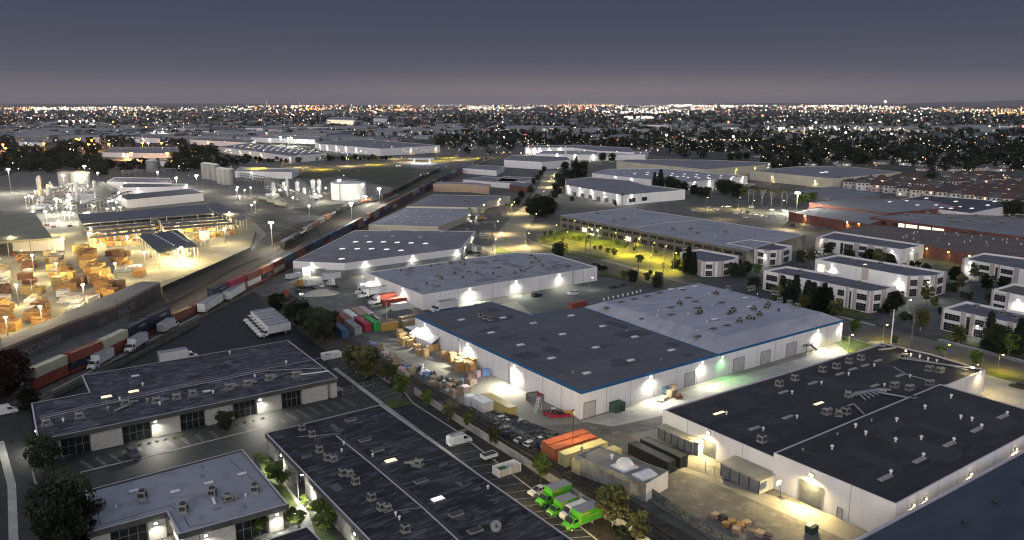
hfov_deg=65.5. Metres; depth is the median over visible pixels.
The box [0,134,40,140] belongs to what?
warehouse
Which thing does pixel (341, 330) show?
shipping container
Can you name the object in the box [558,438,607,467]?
shipping container
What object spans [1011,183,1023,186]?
house
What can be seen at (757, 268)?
tree
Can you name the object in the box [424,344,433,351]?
wooden crate
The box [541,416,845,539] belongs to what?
yard patched asphalt
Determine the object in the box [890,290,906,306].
tree
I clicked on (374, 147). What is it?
warehouse
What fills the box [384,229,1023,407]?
lawn
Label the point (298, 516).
tree
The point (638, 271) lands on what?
utility pole
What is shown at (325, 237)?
shipping container
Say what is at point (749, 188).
tree
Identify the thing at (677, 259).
tree
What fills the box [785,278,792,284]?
window
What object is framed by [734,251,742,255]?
window
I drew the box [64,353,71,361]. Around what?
door
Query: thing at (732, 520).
wooden crate
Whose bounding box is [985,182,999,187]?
house
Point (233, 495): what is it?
office unit block
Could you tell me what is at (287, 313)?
tree
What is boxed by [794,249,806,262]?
tree
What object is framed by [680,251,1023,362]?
office park asphalt
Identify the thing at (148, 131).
warehouse
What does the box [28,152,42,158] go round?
tree
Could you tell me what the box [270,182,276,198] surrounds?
process column
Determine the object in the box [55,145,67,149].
tree
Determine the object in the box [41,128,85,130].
warehouse
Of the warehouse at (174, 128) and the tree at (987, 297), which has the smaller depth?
the tree at (987, 297)
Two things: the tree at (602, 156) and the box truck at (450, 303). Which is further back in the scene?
the tree at (602, 156)
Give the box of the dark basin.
[293,204,365,219]
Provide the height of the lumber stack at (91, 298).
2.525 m
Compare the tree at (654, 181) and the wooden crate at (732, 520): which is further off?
the tree at (654, 181)
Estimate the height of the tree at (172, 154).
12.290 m
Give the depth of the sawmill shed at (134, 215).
503.73 m
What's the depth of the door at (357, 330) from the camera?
270.41 m
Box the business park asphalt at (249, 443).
[37,369,379,539]
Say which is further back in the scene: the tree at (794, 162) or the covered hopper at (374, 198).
the tree at (794, 162)
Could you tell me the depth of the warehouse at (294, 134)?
1802.83 m
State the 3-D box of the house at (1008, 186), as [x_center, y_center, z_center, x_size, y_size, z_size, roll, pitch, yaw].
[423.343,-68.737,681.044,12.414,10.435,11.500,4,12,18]
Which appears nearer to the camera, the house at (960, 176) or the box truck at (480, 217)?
the box truck at (480, 217)
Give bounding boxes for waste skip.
[526,391,543,402]
[609,399,624,413]
[805,521,818,534]
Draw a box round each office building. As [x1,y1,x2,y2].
[323,109,335,114]
[326,117,355,124]
[373,116,387,121]
[560,207,805,263]
[680,249,738,276]
[726,239,791,265]
[763,266,895,312]
[815,231,923,263]
[815,254,946,297]
[940,301,1023,338]
[961,253,1023,284]
[990,283,1023,311]
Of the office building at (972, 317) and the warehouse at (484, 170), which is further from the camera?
the warehouse at (484, 170)
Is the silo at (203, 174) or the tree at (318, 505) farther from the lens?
the silo at (203, 174)
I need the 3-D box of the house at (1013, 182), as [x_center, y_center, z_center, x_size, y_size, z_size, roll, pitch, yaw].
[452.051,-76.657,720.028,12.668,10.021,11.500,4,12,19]
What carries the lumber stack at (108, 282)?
on the lumber yard pavement at (218, 249)
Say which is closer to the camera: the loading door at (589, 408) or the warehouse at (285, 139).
the loading door at (589, 408)
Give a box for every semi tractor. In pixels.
[283,290,289,299]
[295,279,305,289]
[303,279,313,289]
[326,278,337,287]
[355,285,366,293]
[357,288,375,298]
[368,294,381,305]
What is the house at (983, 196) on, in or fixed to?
on the industrial ground at (496, 219)
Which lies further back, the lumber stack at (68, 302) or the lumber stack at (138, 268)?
the lumber stack at (138, 268)
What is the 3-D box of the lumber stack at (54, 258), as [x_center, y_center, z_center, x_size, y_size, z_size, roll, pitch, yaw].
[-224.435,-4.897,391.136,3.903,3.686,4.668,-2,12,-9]
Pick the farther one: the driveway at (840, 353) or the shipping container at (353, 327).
the shipping container at (353, 327)
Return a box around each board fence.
[162,231,255,291]
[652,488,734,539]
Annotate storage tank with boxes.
[330,180,365,200]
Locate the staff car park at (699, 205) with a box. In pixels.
[688,195,808,228]
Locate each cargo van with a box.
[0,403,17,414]
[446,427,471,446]
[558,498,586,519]
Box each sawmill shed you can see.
[77,205,212,236]
[205,202,246,232]
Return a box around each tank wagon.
[258,196,269,200]
[267,199,278,203]
[274,201,286,207]
[299,229,305,237]
[330,211,335,218]
[359,198,370,204]
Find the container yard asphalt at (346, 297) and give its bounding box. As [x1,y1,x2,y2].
[278,275,425,340]
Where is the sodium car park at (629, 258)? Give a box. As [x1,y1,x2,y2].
[536,227,686,280]
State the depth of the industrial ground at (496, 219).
541.61 m
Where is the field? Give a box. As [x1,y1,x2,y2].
[294,167,459,195]
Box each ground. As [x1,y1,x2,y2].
[0,105,1023,212]
[0,145,1023,539]
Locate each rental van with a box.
[535,479,571,507]
[546,492,577,516]
[560,499,601,531]
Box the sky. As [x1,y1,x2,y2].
[0,0,1023,104]
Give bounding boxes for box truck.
[86,347,114,369]
[124,332,148,352]
[156,317,178,333]
[157,347,197,361]
[243,307,274,322]
[246,310,277,325]
[249,312,280,328]
[251,315,284,331]
[254,318,287,334]
[257,320,290,337]
[429,298,457,311]
[470,244,480,252]
[475,215,486,219]
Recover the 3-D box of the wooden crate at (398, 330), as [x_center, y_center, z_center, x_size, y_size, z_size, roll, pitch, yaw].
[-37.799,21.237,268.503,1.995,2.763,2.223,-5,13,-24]
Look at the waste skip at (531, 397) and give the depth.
209.58 m
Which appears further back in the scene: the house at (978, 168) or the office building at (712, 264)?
the house at (978, 168)
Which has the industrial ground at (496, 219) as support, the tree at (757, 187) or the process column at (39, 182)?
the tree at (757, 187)
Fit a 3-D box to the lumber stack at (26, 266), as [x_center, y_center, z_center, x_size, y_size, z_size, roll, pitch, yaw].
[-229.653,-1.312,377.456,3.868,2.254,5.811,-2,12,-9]
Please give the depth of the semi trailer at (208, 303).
301.96 m
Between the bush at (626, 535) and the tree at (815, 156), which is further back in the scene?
the tree at (815, 156)
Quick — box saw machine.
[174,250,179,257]
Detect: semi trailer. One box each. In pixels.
[197,293,223,312]
[222,282,244,301]
[285,272,302,279]
[322,271,340,281]
[357,280,375,288]
[361,285,386,296]
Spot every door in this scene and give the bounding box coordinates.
[29,369,35,376]
[29,378,36,385]
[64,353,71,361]
[207,290,212,295]
[302,267,310,275]
[315,268,324,276]
[343,331,348,338]
[355,327,361,334]
[365,324,370,331]
[375,324,379,330]
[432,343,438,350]
[509,407,515,414]
[541,442,546,455]
[549,447,554,460]
[558,453,564,466]
[572,460,578,474]
[583,399,595,418]
[668,460,675,472]
[680,456,686,467]
[684,371,694,387]
[693,442,696,454]
[702,438,714,459]
[732,356,744,373]
[760,349,770,364]
[785,341,796,357]
[798,478,822,510]
[836,507,842,519]
[907,254,912,261]
[914,253,918,259]
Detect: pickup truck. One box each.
[542,407,561,415]
[549,410,570,418]
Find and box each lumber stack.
[0,263,8,269]
[0,271,10,278]
[0,277,10,281]
[0,284,11,290]
[0,289,11,296]
[0,294,11,299]
[0,297,10,301]
[0,302,14,307]
[0,306,13,313]
[0,314,15,319]
[0,319,21,331]
[0,326,8,333]
[15,253,27,260]
[17,272,33,279]
[19,268,33,272]
[20,264,32,268]
[20,284,35,294]
[21,260,36,267]
[21,278,36,283]
[22,257,35,261]
[23,308,44,320]
[24,297,39,304]
[27,292,45,298]
[30,299,47,305]
[31,312,50,323]
[33,285,45,292]
[33,301,50,311]
[37,316,55,323]
[43,250,54,255]
[45,263,58,270]
[48,271,54,277]
[49,256,60,262]
[50,274,67,285]
[51,253,63,258]
[51,261,64,265]
[53,283,63,290]
[54,269,69,275]
[56,288,70,296]
[56,295,74,303]
[57,266,72,269]
[60,270,76,278]
[60,292,76,297]
[61,282,76,291]
[63,298,78,305]
[66,304,82,311]
[67,293,82,297]
[71,276,87,286]
[72,244,78,252]
[72,298,85,304]
[75,244,87,254]
[77,251,89,262]
[79,258,94,268]
[82,252,97,260]
[82,294,99,303]
[83,265,92,275]
[89,242,99,246]
[89,271,102,283]
[90,265,102,271]
[91,261,105,265]
[93,279,106,291]
[95,274,112,279]
[96,285,110,297]
[97,266,110,274]
[98,241,106,246]
[101,279,114,286]
[103,240,113,245]
[103,287,118,295]
[105,249,113,255]
[109,257,115,262]
[110,241,120,245]
[112,248,123,253]
[112,253,124,256]
[112,279,125,289]
[114,256,127,264]
[114,266,126,272]
[116,250,130,255]
[118,235,126,239]
[118,240,126,244]
[118,259,132,264]
[121,268,131,272]
[128,240,134,244]
[129,234,139,238]
[129,264,141,270]
[132,269,145,276]
[133,267,145,270]
[185,228,193,231]
[193,234,199,238]
[213,232,223,235]
[226,230,236,234]
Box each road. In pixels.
[0,403,40,539]
[161,156,484,172]
[488,171,557,255]
[526,238,1023,382]
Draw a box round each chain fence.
[342,375,384,394]
[369,343,533,442]
[705,460,725,482]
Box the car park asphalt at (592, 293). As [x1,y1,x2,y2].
[512,280,690,314]
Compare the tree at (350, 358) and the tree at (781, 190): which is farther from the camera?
the tree at (781, 190)
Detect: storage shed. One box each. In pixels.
[657,423,693,453]
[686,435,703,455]
[720,455,774,493]
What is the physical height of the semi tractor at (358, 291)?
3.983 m
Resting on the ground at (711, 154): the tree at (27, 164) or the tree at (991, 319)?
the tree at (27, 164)
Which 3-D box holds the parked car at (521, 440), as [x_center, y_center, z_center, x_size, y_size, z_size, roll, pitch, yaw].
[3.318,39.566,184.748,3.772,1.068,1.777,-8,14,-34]
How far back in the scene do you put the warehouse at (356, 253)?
391.44 m
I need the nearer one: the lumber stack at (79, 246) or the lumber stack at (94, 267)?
the lumber stack at (94, 267)
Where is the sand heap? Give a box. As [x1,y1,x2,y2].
[299,289,339,296]
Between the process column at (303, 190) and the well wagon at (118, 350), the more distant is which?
the process column at (303, 190)
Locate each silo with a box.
[57,171,71,187]
[69,171,90,187]
[145,159,158,171]
[199,229,209,245]
[201,162,207,178]
[205,162,212,178]
[210,163,219,180]
[216,167,223,183]
[220,168,226,184]
[226,168,234,184]
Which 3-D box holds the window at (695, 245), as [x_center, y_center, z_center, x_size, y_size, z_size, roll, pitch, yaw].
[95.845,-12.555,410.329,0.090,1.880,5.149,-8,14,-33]
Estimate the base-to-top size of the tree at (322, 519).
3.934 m
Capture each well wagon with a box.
[27,370,71,389]
[67,364,87,375]
[114,346,125,353]
[176,311,195,320]
[248,280,262,288]
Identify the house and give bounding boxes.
[805,161,816,165]
[836,161,850,165]
[843,178,855,188]
[855,176,870,180]
[856,178,871,190]
[866,174,875,179]
[869,181,881,191]
[873,159,889,163]
[874,176,889,181]
[882,181,898,192]
[887,174,901,179]
[895,173,905,178]
[895,184,910,195]
[896,181,910,185]
[899,161,911,165]
[900,178,915,185]
[906,173,921,179]
[908,185,922,197]
[914,179,929,186]
[915,162,927,166]
[916,166,929,170]
[922,186,936,195]
[927,182,942,187]
[928,179,942,183]
[932,177,945,182]
[935,187,949,196]
[938,167,954,170]
[939,172,952,177]
[941,182,953,185]
[946,177,961,184]
[948,186,963,190]
[948,189,962,197]
[953,173,964,178]
[957,184,969,189]
[959,177,973,182]
[959,181,972,185]
[962,190,977,198]
[964,172,977,176]
[964,175,978,180]
[967,187,981,190]
[968,184,980,187]
[970,170,983,175]
[971,179,986,183]
[972,166,986,170]
[975,192,989,199]
[976,189,989,193]
[978,176,992,182]
[980,187,994,192]
[983,172,996,176]
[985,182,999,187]
[987,166,1005,171]
[988,193,1002,200]
[990,175,1005,180]
[990,179,1003,183]
[993,188,1009,193]
[995,172,1010,179]
[997,163,1008,167]
[999,183,1014,189]
[1000,193,1016,200]
[1003,180,1018,184]
[1006,190,1021,195]
[1008,187,1020,191]
[1009,175,1023,180]
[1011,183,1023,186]
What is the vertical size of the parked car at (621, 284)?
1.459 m
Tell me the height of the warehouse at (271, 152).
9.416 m
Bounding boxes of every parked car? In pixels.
[506,414,518,418]
[513,436,521,442]
[518,438,527,444]
[527,484,544,496]
[529,442,537,448]
[535,426,548,429]
[617,283,627,286]
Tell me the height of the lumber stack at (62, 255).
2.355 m
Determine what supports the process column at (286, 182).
on the refinery pavement at (22, 184)
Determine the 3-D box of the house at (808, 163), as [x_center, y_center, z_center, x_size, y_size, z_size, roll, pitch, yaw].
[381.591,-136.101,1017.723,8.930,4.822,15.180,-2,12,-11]
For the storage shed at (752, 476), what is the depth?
163.74 m
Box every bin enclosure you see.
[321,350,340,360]
[492,459,520,477]
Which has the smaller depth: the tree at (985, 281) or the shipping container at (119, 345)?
the shipping container at (119, 345)
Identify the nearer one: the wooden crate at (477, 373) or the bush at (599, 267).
the wooden crate at (477, 373)
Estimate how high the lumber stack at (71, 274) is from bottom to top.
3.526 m
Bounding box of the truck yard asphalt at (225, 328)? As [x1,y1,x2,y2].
[31,292,334,435]
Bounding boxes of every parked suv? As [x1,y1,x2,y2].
[126,445,141,458]
[295,289,302,294]
[490,421,500,426]
[495,414,507,418]
[501,425,511,429]
[502,429,514,437]
[507,433,517,440]
[514,419,528,421]
[522,439,535,446]
[531,292,541,296]
[548,431,561,435]
[567,290,578,294]
[1008,382,1023,389]
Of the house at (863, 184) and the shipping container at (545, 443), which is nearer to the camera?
the shipping container at (545, 443)
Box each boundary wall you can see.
[52,321,198,398]
[414,387,650,539]
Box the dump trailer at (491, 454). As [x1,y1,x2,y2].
[478,450,497,460]
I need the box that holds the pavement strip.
[582,347,843,426]
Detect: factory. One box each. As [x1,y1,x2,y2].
[662,342,985,470]
[772,384,1023,531]
[788,207,882,229]
[809,198,959,214]
[833,224,1023,263]
[869,212,1023,238]
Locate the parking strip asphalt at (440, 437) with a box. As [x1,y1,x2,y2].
[327,352,599,539]
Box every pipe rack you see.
[28,193,56,212]
[40,182,78,196]
[44,183,86,201]
[49,199,76,213]
[87,191,131,211]
[98,182,117,194]
[121,168,176,174]
[238,173,278,185]
[264,178,313,206]
[265,185,300,196]
[296,179,313,195]
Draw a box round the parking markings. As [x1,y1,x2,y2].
[80,241,673,537]
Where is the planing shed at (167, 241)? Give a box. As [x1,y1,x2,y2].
[139,230,198,268]
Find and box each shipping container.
[28,354,67,377]
[29,364,68,385]
[64,341,101,361]
[68,355,90,369]
[97,329,128,347]
[110,337,128,350]
[123,318,148,335]
[129,326,149,336]
[143,308,170,323]
[149,316,170,330]
[171,306,193,319]
[189,297,207,310]
[207,282,228,295]
[225,275,245,286]
[242,269,260,280]
[246,276,260,286]
[257,263,272,274]
[261,269,273,279]
[269,257,284,267]
[273,263,284,272]
[281,252,294,262]
[285,258,294,266]
[291,247,304,256]
[301,243,313,251]
[310,238,321,246]
[319,234,329,242]
[327,230,337,238]
[333,322,349,338]
[335,227,344,234]
[335,311,350,324]
[341,223,351,230]
[342,309,358,320]
[344,319,361,335]
[349,220,357,226]
[350,307,366,316]
[353,316,371,331]
[355,217,363,223]
[357,306,374,315]
[363,315,379,330]
[366,211,373,217]
[371,209,378,214]
[371,314,387,321]
[372,292,396,299]
[376,206,383,212]
[380,320,398,331]
[382,296,406,306]
[391,301,407,310]
[398,314,414,323]
[401,318,414,327]
[464,393,475,406]
[472,395,493,412]
[482,392,516,414]
[541,428,588,456]
[548,433,596,460]
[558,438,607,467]
[568,300,586,308]
[571,445,621,474]
[628,440,675,472]
[640,436,687,468]
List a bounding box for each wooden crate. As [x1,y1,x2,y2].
[376,343,382,350]
[380,350,389,355]
[391,357,399,362]
[396,328,403,335]
[396,366,405,373]
[397,333,404,342]
[400,336,409,345]
[403,370,409,376]
[405,339,413,347]
[407,366,415,375]
[408,335,415,343]
[413,343,420,349]
[416,349,420,355]
[421,347,429,356]
[423,371,429,377]
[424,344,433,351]
[427,379,436,386]
[430,375,439,381]
[437,381,446,387]
[439,350,447,357]
[446,381,455,388]
[447,351,456,362]
[449,388,457,397]
[452,378,462,384]
[453,359,463,372]
[456,385,463,395]
[457,352,465,356]
[459,384,470,393]
[464,377,473,386]
[465,371,473,377]
[467,362,476,371]
[469,357,476,364]
[473,370,481,377]
[480,368,489,376]
[656,398,663,402]
[660,394,668,400]
[662,385,671,394]
[666,388,675,397]
[670,383,676,392]
[674,393,682,398]
[709,511,719,519]
[718,513,727,521]
[720,520,730,528]
[728,518,735,525]
[731,524,740,534]
[736,521,744,530]
[741,519,752,526]
[754,528,766,537]
[763,531,772,539]
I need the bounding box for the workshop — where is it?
[574,445,667,501]
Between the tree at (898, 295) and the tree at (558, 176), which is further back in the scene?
the tree at (558, 176)
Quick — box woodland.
[0,109,1023,170]
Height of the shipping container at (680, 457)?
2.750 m
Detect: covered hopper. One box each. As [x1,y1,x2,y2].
[279,237,291,248]
[289,232,299,243]
[302,224,312,233]
[310,220,318,229]
[316,217,324,225]
[322,213,330,220]
[333,207,341,215]
[340,204,346,212]
[351,199,359,206]
[370,195,381,201]
[380,193,387,199]
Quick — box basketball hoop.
[776,480,784,499]
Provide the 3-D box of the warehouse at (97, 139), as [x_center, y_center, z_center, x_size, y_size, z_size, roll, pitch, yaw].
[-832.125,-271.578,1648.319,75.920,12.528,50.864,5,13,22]
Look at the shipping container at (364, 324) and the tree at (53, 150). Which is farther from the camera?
the tree at (53, 150)
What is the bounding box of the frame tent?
[409,327,438,350]
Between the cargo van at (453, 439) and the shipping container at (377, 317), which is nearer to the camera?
the cargo van at (453, 439)
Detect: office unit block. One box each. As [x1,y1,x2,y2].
[31,340,337,459]
[85,449,288,539]
[265,405,571,539]
[267,526,320,539]
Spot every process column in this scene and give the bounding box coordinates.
[31,202,47,210]
[36,175,42,194]
[45,186,51,200]
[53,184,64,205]
[73,182,79,202]
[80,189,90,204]
[92,180,96,189]
[266,193,278,197]
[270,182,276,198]
[285,176,289,197]
[294,181,299,200]
[301,187,306,194]
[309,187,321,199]
[310,179,315,194]
[317,179,321,194]
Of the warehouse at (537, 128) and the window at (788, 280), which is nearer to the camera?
the window at (788, 280)
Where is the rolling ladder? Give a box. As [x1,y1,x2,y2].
[534,392,541,412]
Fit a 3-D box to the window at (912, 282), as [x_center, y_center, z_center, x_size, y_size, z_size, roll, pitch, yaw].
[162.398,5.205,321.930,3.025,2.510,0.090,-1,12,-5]
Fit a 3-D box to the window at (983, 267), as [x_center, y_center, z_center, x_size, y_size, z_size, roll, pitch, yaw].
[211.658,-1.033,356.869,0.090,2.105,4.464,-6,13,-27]
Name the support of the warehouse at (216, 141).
on the ground at (711, 154)
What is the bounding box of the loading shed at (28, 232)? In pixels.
[0,213,64,255]
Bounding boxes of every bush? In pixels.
[253,453,262,457]
[300,498,308,504]
[365,377,375,382]
[597,264,607,269]
[609,525,627,535]
[614,531,632,539]
[876,306,886,312]
[898,311,913,320]
[910,261,920,265]
[921,263,931,268]
[945,282,957,291]
[959,291,973,299]
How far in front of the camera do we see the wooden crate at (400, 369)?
231.58 m
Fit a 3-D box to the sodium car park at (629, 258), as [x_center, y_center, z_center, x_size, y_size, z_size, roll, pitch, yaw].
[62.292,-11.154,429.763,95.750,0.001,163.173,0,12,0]
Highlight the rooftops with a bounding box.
[0,108,1023,141]
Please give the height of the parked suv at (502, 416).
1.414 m
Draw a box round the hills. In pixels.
[0,100,1023,104]
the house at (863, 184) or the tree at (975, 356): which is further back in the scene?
the house at (863, 184)
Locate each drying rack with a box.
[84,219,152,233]
[85,222,154,237]
[87,225,155,242]
[89,229,157,247]
[158,214,217,229]
[160,217,223,230]
[162,220,228,233]
[163,222,233,234]
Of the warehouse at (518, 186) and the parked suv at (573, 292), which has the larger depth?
the warehouse at (518, 186)
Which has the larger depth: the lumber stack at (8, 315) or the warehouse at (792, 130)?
the warehouse at (792, 130)
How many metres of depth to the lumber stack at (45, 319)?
283.99 m
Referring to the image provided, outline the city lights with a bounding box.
[5,104,1023,170]
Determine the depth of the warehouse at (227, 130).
2071.22 m
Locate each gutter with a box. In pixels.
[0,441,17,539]
[80,426,266,472]
[333,367,471,468]
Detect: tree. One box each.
[0,156,7,165]
[0,347,34,397]
[0,358,21,399]
[4,157,21,169]
[15,385,41,410]
[17,157,38,171]
[22,480,60,537]
[23,433,62,471]
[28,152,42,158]
[28,464,96,538]
[28,502,89,539]
[35,156,49,168]
[42,161,57,172]
[44,148,59,158]
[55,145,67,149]
[59,487,100,539]
[69,157,85,168]
[85,156,106,168]
[90,162,110,175]
[106,158,116,168]
[166,162,173,169]
[169,151,178,157]
[214,410,234,430]
[249,518,267,534]
[264,461,283,479]
[266,292,286,311]
[273,467,292,486]
[282,301,295,319]
[283,506,296,524]
[288,298,312,325]
[289,509,307,526]
[295,157,302,162]
[295,307,323,331]
[304,309,333,341]
[308,497,327,513]
[313,511,334,531]
[321,504,337,522]
[325,310,339,328]
[343,346,357,364]
[343,346,358,372]
[351,344,375,370]
[355,359,373,378]
[358,345,382,366]
[375,365,384,377]
[383,362,398,381]
[392,374,410,397]
[420,389,434,407]
[441,402,454,417]
[462,411,473,425]
[487,425,500,446]
[513,197,521,204]
[518,190,524,198]
[523,198,533,214]
[525,193,551,217]
[532,452,552,481]
[544,195,560,215]
[550,191,558,198]
[551,241,568,256]
[552,183,560,190]
[554,173,564,182]
[558,178,564,187]
[560,161,569,169]
[561,169,569,178]
[569,169,577,177]
[571,161,580,170]
[575,168,582,177]
[580,160,588,169]
[580,170,587,176]
[594,482,632,526]
[598,152,606,160]
[607,153,615,160]
[611,248,617,254]
[620,270,628,277]
[625,509,652,539]
[626,269,637,282]
[635,254,643,262]
[643,270,652,279]
[651,172,656,185]
[651,275,663,287]
[652,271,663,280]
[656,169,664,186]
[662,175,674,187]
[669,179,681,188]
[670,249,680,268]
[679,252,684,268]
[680,181,688,190]
[680,246,691,273]
[688,184,697,194]
[688,251,697,274]
[695,186,702,196]
[698,187,710,196]
[714,178,727,191]
[720,178,734,194]
[727,153,735,160]
[728,181,741,196]
[728,262,737,276]
[732,263,748,277]
[735,151,743,158]
[739,188,747,195]
[743,152,750,158]
[743,261,752,272]
[744,186,756,201]
[746,275,761,289]
[750,185,759,198]
[753,264,762,275]
[757,186,768,203]
[767,158,775,167]
[768,189,780,205]
[771,285,784,300]
[774,159,784,167]
[776,275,786,299]
[779,188,787,198]
[783,283,791,303]
[784,159,791,166]
[784,188,794,202]
[788,274,802,305]
[791,158,799,166]
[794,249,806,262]
[794,293,811,308]
[795,192,806,201]
[801,280,811,306]
[802,194,809,205]
[805,282,819,310]
[806,246,817,263]
[808,191,817,199]
[812,286,824,312]
[813,154,829,163]
[816,154,821,164]
[820,282,827,313]
[821,242,834,254]
[821,287,834,315]
[827,298,844,316]
[843,247,855,256]
[849,318,860,333]
[861,248,874,259]
[872,248,885,261]
[882,296,899,312]
[883,252,896,263]
[886,156,897,164]
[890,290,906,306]
[890,335,898,342]
[911,307,930,330]
[920,283,934,301]
[921,156,928,163]
[925,172,939,176]
[927,158,936,171]
[929,297,939,308]
[934,345,947,355]
[939,162,951,170]
[940,157,949,162]
[947,266,962,281]
[951,159,962,166]
[951,324,968,345]
[956,272,968,289]
[962,160,978,169]
[967,262,980,279]
[969,350,984,366]
[976,156,986,164]
[979,274,995,289]
[979,310,997,350]
[983,156,993,163]
[984,291,991,305]
[984,322,1016,353]
[997,277,1010,287]
[1000,157,1011,163]
[1000,200,1018,213]
[1000,332,1020,355]
[1005,158,1020,166]
[1009,156,1017,168]
[1011,198,1023,214]
[1011,317,1023,354]
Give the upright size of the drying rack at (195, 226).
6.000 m
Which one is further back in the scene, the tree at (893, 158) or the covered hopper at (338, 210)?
the tree at (893, 158)
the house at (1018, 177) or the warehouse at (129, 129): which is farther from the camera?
the warehouse at (129, 129)
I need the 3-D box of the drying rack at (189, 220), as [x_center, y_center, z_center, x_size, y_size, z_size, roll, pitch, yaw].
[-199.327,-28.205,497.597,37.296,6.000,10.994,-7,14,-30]
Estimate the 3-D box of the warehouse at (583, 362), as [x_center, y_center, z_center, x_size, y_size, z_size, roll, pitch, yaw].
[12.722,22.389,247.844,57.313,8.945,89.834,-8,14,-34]
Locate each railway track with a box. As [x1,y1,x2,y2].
[1,151,506,404]
[132,248,279,318]
[223,220,313,265]
[236,209,320,242]
[245,218,304,270]
[250,210,339,228]
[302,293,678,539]
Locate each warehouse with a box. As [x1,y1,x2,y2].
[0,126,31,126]
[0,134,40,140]
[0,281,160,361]
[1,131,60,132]
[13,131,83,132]
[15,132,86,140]
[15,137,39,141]
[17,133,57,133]
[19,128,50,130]
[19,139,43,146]
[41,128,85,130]
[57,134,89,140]
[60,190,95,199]
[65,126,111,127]
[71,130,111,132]
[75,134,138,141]
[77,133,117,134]
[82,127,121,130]
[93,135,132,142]
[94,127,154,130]
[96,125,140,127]
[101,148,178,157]
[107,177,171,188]
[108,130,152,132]
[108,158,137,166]
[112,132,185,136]
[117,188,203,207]
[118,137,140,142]
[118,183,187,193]
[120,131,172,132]
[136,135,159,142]
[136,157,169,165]
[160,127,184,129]
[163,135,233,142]
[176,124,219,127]
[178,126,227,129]
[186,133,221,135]
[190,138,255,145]
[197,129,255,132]
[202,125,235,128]
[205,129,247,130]
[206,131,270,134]
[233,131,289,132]
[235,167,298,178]
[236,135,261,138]
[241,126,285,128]
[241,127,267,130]
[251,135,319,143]
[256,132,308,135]
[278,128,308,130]
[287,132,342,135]
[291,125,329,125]
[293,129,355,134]
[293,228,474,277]
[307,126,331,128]
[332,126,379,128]
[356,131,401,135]
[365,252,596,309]
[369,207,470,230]
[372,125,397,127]
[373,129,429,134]
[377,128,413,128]
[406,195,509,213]
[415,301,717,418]
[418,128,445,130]
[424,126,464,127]
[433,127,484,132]
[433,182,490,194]
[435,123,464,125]
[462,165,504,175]
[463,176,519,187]
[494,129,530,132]
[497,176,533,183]
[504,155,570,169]
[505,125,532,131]
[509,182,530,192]
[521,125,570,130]
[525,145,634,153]
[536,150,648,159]
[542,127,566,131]
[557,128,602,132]
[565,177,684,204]
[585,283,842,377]
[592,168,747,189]
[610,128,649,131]
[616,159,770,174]
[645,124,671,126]
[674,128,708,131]
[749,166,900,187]
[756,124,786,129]
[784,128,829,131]
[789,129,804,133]
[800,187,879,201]
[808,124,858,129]
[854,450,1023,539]
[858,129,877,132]
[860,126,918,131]
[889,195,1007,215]
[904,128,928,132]
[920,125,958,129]
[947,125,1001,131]
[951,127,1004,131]
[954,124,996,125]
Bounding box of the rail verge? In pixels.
[128,195,696,539]
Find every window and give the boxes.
[61,434,90,455]
[110,523,147,539]
[122,422,150,442]
[180,410,204,429]
[233,400,255,418]
[235,516,266,539]
[281,390,300,407]
[298,472,304,488]
[355,534,362,539]
[694,243,701,247]
[704,245,711,249]
[705,271,711,275]
[706,264,711,268]
[714,247,721,251]
[724,249,731,253]
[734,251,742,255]
[766,275,776,281]
[766,283,776,289]
[783,256,788,262]
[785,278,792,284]
[817,264,824,271]
[837,289,843,295]
[840,243,843,253]
[844,244,852,248]
[848,291,851,308]
[856,302,865,310]
[857,293,866,300]
[859,246,866,250]
[873,303,879,311]
[874,294,880,300]
[906,224,916,228]
[909,289,916,296]
[910,280,917,285]
[919,226,930,229]
[936,286,941,294]
[937,277,942,283]
[943,322,956,331]
[944,313,959,321]
[965,317,969,334]
[973,329,982,337]
[975,319,983,326]
[978,271,988,277]
[979,265,989,270]
[993,303,1004,308]
[994,294,1005,301]
[1000,268,1012,274]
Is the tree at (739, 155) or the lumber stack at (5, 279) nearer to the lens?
the lumber stack at (5, 279)
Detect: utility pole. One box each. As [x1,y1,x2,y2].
[637,260,640,284]
[890,309,897,344]
[910,309,918,348]
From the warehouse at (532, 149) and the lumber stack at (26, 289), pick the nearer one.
the lumber stack at (26, 289)
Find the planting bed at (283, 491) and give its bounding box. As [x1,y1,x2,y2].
[254,451,333,539]
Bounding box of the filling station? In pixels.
[408,158,434,162]
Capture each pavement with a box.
[0,161,382,212]
[0,203,266,338]
[261,470,314,532]
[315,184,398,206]
[369,302,867,539]
[534,242,671,277]
[937,339,1023,361]
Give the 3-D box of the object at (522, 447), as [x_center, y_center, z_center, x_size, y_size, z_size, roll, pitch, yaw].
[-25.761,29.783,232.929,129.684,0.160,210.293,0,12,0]
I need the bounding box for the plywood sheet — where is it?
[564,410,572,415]
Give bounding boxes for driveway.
[833,341,884,356]
[875,297,954,340]
[979,374,1023,407]
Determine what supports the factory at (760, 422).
on the industrial ground at (496, 219)
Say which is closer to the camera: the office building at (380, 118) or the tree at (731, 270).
the tree at (731, 270)
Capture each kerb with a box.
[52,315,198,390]
[342,351,597,539]
[524,235,875,325]
[939,341,1023,362]
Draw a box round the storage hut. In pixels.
[406,325,414,333]

